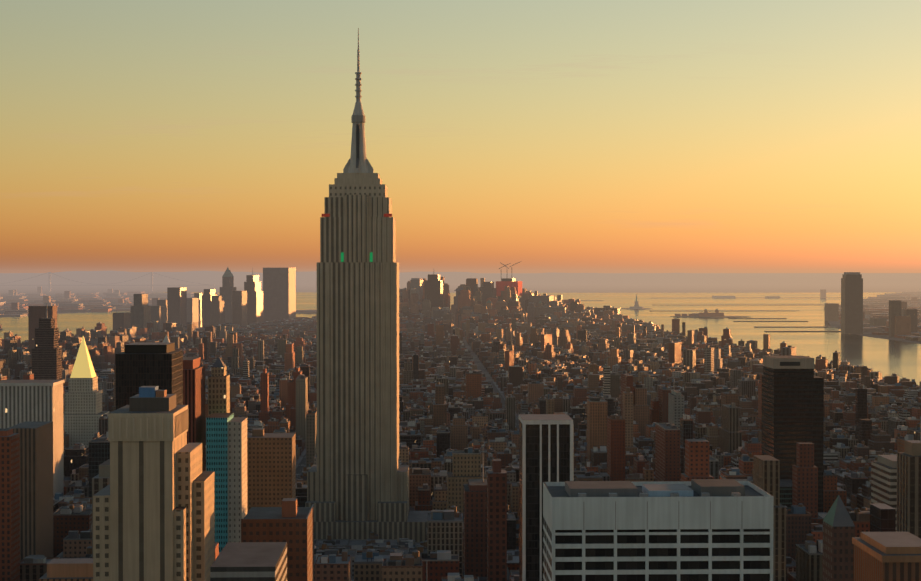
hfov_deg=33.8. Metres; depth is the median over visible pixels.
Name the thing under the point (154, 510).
beige deco tower
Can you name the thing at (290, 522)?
dark brick block
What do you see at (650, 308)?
islands
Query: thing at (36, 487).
brown slab
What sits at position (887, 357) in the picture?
water
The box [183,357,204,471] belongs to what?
red granite tower
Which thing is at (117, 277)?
hills
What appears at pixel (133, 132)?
sky
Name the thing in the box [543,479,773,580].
white grid office building
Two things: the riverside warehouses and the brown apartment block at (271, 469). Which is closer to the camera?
the brown apartment block at (271, 469)
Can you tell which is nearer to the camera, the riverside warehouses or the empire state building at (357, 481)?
the empire state building at (357, 481)
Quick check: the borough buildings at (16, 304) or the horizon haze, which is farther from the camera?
the horizon haze
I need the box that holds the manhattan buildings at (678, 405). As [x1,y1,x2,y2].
[0,277,920,580]
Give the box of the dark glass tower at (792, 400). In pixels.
[762,356,823,511]
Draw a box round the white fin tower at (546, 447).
[518,414,573,580]
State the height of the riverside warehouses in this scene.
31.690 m
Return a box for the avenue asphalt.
[296,382,518,483]
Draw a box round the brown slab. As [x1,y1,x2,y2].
[9,421,52,560]
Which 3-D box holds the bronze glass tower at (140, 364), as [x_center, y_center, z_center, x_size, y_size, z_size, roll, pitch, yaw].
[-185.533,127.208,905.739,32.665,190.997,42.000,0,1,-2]
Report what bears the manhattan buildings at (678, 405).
on the ground
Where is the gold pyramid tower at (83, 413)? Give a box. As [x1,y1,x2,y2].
[63,376,109,446]
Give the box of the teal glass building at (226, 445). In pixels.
[206,357,246,551]
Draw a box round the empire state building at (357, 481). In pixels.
[305,28,430,541]
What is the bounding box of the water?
[0,292,920,385]
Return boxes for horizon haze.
[0,265,920,272]
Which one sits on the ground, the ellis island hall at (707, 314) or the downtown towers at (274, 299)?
the downtown towers at (274, 299)
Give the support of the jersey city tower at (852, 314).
on the ground
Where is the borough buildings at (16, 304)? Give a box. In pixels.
[0,287,920,340]
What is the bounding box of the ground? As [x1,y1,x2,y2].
[0,273,920,464]
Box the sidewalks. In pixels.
[296,382,850,500]
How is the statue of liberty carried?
on the islands at (650, 308)
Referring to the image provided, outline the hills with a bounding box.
[0,271,920,283]
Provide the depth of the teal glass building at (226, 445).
986.67 m
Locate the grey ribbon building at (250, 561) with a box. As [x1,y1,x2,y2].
[210,542,286,580]
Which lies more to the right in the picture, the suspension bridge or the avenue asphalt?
the avenue asphalt
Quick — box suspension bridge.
[0,272,214,291]
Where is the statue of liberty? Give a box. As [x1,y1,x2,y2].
[629,295,643,308]
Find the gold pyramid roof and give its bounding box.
[70,336,95,377]
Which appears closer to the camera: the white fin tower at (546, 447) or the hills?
the white fin tower at (546, 447)
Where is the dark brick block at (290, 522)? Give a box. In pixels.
[241,498,313,580]
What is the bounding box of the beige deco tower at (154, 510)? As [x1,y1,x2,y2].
[93,386,214,580]
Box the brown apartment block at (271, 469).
[247,428,295,512]
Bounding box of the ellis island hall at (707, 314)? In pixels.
[675,309,723,316]
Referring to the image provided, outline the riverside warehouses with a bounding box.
[636,339,663,346]
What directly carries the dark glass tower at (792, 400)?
on the ground
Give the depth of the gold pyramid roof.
1881.65 m
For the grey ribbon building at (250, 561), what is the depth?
518.24 m
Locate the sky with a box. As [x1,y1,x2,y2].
[0,0,920,265]
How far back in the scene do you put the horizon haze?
120193.41 m
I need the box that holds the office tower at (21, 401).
[0,380,64,495]
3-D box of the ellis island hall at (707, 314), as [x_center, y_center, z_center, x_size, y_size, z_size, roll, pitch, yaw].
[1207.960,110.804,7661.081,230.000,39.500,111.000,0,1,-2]
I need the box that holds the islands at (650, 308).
[296,300,824,317]
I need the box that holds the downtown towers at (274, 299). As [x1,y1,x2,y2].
[28,267,567,379]
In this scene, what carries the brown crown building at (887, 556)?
on the ground
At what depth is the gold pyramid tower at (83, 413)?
1873.15 m
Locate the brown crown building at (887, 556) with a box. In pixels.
[852,532,920,580]
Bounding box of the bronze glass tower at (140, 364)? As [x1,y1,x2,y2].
[115,342,182,409]

